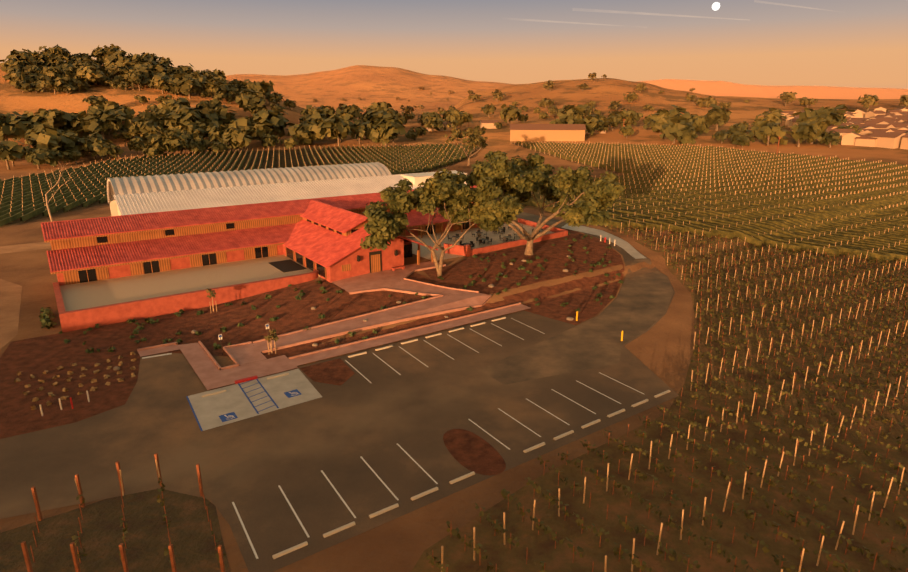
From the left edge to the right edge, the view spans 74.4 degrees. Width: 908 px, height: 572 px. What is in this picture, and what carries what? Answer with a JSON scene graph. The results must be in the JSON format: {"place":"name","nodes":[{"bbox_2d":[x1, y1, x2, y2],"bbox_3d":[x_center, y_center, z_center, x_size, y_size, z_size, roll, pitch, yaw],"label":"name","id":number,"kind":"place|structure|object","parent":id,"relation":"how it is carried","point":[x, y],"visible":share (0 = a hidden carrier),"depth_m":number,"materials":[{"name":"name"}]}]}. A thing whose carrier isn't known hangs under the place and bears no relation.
{"place":"outdoors","nodes":[
{"label":"outdoors","id":0,"kind":"place"},
{"bbox_2d":[0,279,21,348],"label":"road","id":1,"kind":"structure","parent":0,"point":[10,297],"depth_m":66.44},
{"bbox_2d":[0,242,50,253],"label":"road","id":2,"kind":"structure","parent":0,"point":[23,247],"depth_m":96.16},
{"bbox_2d":[72,477,225,564],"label":"vine leaves","id":3,"kind":"object","parent":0,"point":[125,531],"visible":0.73,"depth_m":31.00,"materials":[{"name":"green plant"}]},
{"bbox_2d":[0,220,678,571],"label":"asphalt","id":4,"kind":"structure","parent":0,"point":[416,410],"depth_m":40.92,"materials":[{"name":"grey asphalt"}]},
{"bbox_2d":[300,358,354,385],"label":"mulch","id":5,"kind":"object","parent":4,"relation":"on","point":[339,371],"visible":0.97,"depth_m":50.91,"materials":[{"name":"brown soil"}]},
{"bbox_2d":[443,429,505,475],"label":"mulch island","id":6,"kind":"structure","parent":4,"relation":"on","point":[470,451],"depth_m":39.13,"materials":[{"name":"brown wood"}]},
{"bbox_2d":[515,212,565,226],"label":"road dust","id":7,"kind":"object","parent":4,"relation":"on","point":[528,216],"visible":0.21,"depth_m":112.69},
{"bbox_2d":[480,258,673,384],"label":"driveway","id":8,"kind":"structure","parent":4,"relation":"on","point":[638,305],"depth_m":58.38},
{"bbox_2d":[0,63,907,571],"bbox_3d":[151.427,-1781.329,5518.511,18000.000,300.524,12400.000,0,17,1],"label":"terrain","id":9,"kind":"structure","parent":0,"point":[662,347],"depth_m":246.49,"materials":[{"name":"brown soil"}]},
{"bbox_2d":[39,307,56,328],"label":"shrubs","id":10,"kind":"object","parent":9,"relation":"on","point":[47,317],"visible":1,"depth_m":61.99,"materials":[{"name":"green plant"}]},
{"bbox_2d":[45,164,75,221],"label":"bare tree","id":11,"kind":"object","parent":9,"relation":"on","point":[49,212],"visible":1,"depth_m":115.67,"materials":[{"name":"brown wood"}]},
{"bbox_2d":[0,339,139,438],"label":"mulch","id":12,"kind":"object","parent":9,"relation":"on","point":[18,416],"visible":0.79,"depth_m":47.53,"materials":[{"name":"brown wood"}]},
{"bbox_2d":[14,352,135,409],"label":"grasses","id":13,"kind":"object","parent":12,"relation":"on","point":[120,363],"visible":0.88,"depth_m":49.27,"materials":[{"name":"plant"}]},
{"bbox_2d":[0,488,230,571],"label":"ground","id":14,"kind":"structure","parent":9,"relation":"on","point":[190,535],"depth_m":31.43,"materials":[{"name":"brown soil"}]},
{"bbox_2d":[30,481,219,563],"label":"vine rows","id":15,"kind":"object","parent":14,"relation":"on","point":[123,525],"visible":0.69,"depth_m":31.52,"materials":[{"name":"plant"}]},
{"bbox_2d":[21,453,224,571],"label":"wooden posts","id":16,"kind":"object","parent":9,"relation":"on","point":[73,547],"visible":0.81,"depth_m":28.41,"materials":[{"name":"brown wood"}]},
{"bbox_2d":[0,143,474,215],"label":"vine posts","id":17,"kind":"object","parent":9,"relation":"on","point":[215,168],"visible":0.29,"depth_m":205.31,"materials":[{"name":"brown wood"}]},
{"bbox_2d":[0,143,477,227],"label":"vineyard field","id":18,"kind":"structure","parent":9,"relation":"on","point":[137,167],"depth_m":192.37,"materials":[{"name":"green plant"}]},
{"bbox_2d":[24,272,516,374],"bbox_3d":[-17.096,2.954,63.038,46.700,1.500,19.700,-11,20,-33],"label":"mulch bed","id":19,"kind":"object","parent":9,"relation":"on","point":[55,351],"depth_m":61.68,"materials":[{"name":"brown soil"}]},
{"bbox_2d":[209,290,216,311],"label":"trunk","id":20,"kind":"object","parent":19,"relation":"on","point":[212,304],"visible":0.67,"depth_m":65.50,"materials":[{"name":"beige wood"}]},
{"bbox_2d":[206,288,215,298],"bbox_3d":[-26.426,0.725,65.110,1.081,1.215,1.254,-5,17,-16],"label":"foliage","id":21,"kind":"object","parent":20,"relation":"attached to","point":[211,293],"visible":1,"depth_m":64.91,"materials":[{"name":"green plant"}]},
{"bbox_2d":[264,329,278,341],"bbox_3d":[-16.564,4.458,54.201,1.232,1.426,1.313,0,17,1],"label":"foliage","id":22,"kind":"object","parent":19,"relation":"on","point":[273,331],"visible":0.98,"depth_m":54.01,"materials":[{"name":"green plant"}]},
{"bbox_2d":[268,332,275,353],"bbox_3d":[-16.572,5.043,54.359,0.577,2.402,0.657,0,17,1],"label":"trunk","id":23,"kind":"object","parent":19,"relation":"on","point":[271,345],"visible":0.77,"depth_m":54.48,"materials":[{"name":"beige plant"}]},
{"bbox_2d":[41,162,567,331],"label":"building","id":24,"kind":"structure","parent":9,"relation":"on","point":[156,245],"depth_m":79.41,"materials":[{"name":"brick"}]},
{"bbox_2d":[448,225,543,248],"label":"furniture","id":25,"kind":"object","parent":24,"relation":"on","point":[504,238],"visible":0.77,"depth_m":93.36,"materials":[{"name":"grey metal"}]},
{"bbox_2d":[39,236,622,415],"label":"posts","id":26,"kind":"object","parent":9,"relation":"on","point":[220,335],"visible":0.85,"depth_m":53.92,"materials":[{"name":"yellow"}]},
{"bbox_2d":[58,233,622,352],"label":"shrubs","id":27,"kind":"object","parent":9,"relation":"on","point":[297,297],"visible":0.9,"depth_m":67.58,"materials":[{"name":"green plant"}]},
{"bbox_2d":[113,255,573,369],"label":"boulders","id":28,"kind":"object","parent":9,"relation":"on","point":[365,320],"visible":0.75,"depth_m":63.62,"materials":[{"name":"beige stone"}]},
{"bbox_2d":[137,261,669,558],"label":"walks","id":29,"kind":"structure","parent":9,"relation":"on","point":[249,393],"depth_m":54.41,"materials":[{"name":"white concrete"}]},
{"bbox_2d":[360,168,524,276],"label":"oak","id":30,"kind":"object","parent":9,"relation":"on","point":[487,211],"depth_m":69.66,"materials":[{"name":"green plant"}]},
{"bbox_2d":[0,44,907,169],"bbox_3d":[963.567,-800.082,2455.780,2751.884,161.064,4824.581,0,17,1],"label":"trees","id":31,"kind":"object","parent":9,"relation":"on","point":[51,136],"visible":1,"depth_m":291.03,"materials":[{"name":"green plant"}]},
{"bbox_2d":[443,123,487,165],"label":"tree","id":32,"kind":"object","parent":9,"relation":"on","point":[472,135],"depth_m":204.81,"materials":[{"name":"green plant"}]},
{"bbox_2d":[423,228,623,324],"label":"mulch bed","id":33,"kind":"object","parent":9,"relation":"on","point":[582,298],"visible":0.75,"depth_m":76.94,"materials":[{"name":"brown soil"}]},
{"bbox_2d":[466,150,625,254],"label":"oak","id":34,"kind":"object","parent":9,"relation":"on","point":[504,173],"depth_m":77.32,"materials":[{"name":"green plant"}]},
{"bbox_2d":[561,223,645,258],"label":"path","id":35,"kind":"structure","parent":9,"relation":"on","point":[627,247],"depth_m":96.30,"materials":[{"name":"grey concrete"}]},
{"bbox_2d":[411,143,907,571],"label":"soil","id":36,"kind":"structure","parent":9,"relation":"on","point":[457,555],"depth_m":37.53,"materials":[{"name":"brown soil"}]},
{"bbox_2d":[468,113,827,161],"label":"poles","id":37,"kind":"object","parent":36,"relation":"on","point":[777,146],"visible":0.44,"depth_m":223.77,"materials":[{"name":"brown wood"}]},
{"bbox_2d":[432,225,907,571],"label":"vine stakes","id":38,"kind":"object","parent":36,"relation":"on","point":[768,397],"visible":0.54,"depth_m":45.09,"materials":[{"name":"beige wood"}]},
{"bbox_2d":[441,140,907,571],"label":"vineyard posts","id":39,"kind":"object","parent":36,"relation":"on","point":[605,567],"visible":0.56,"depth_m":82.60,"materials":[{"name":"brown wood"}]},
{"bbox_2d":[494,141,907,262],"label":"vineyard field","id":40,"kind":"structure","parent":36,"relation":"on","point":[781,225],"depth_m":129.69,"materials":[{"name":"green plant"}]},
{"bbox_2d":[426,107,907,149],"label":"buildings","id":41,"kind":"structure","parent":9,"relation":"on","point":[880,127],"depth_m":290.37,"materials":[{"name":"beige"}]},
{"bbox_2d":[0,0,907,88],"label":"sky","id":42,"kind":"structure","parent":0,"point":[834,43],"materials":[{"name":"orange"}]},
{"bbox_2d":[427,226,907,571],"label":"vine leaves","id":43,"kind":"object","parent":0,"point":[636,562],"visible":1,"depth_m":43.27,"materials":[{"name":"green plant"}]},
{"bbox_2d":[712,2,719,10],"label":"moon","id":44,"kind":"object","parent":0,"point":[715,6],"visible":1,"depth_m":19705.45,"materials":[{"name":"white"}]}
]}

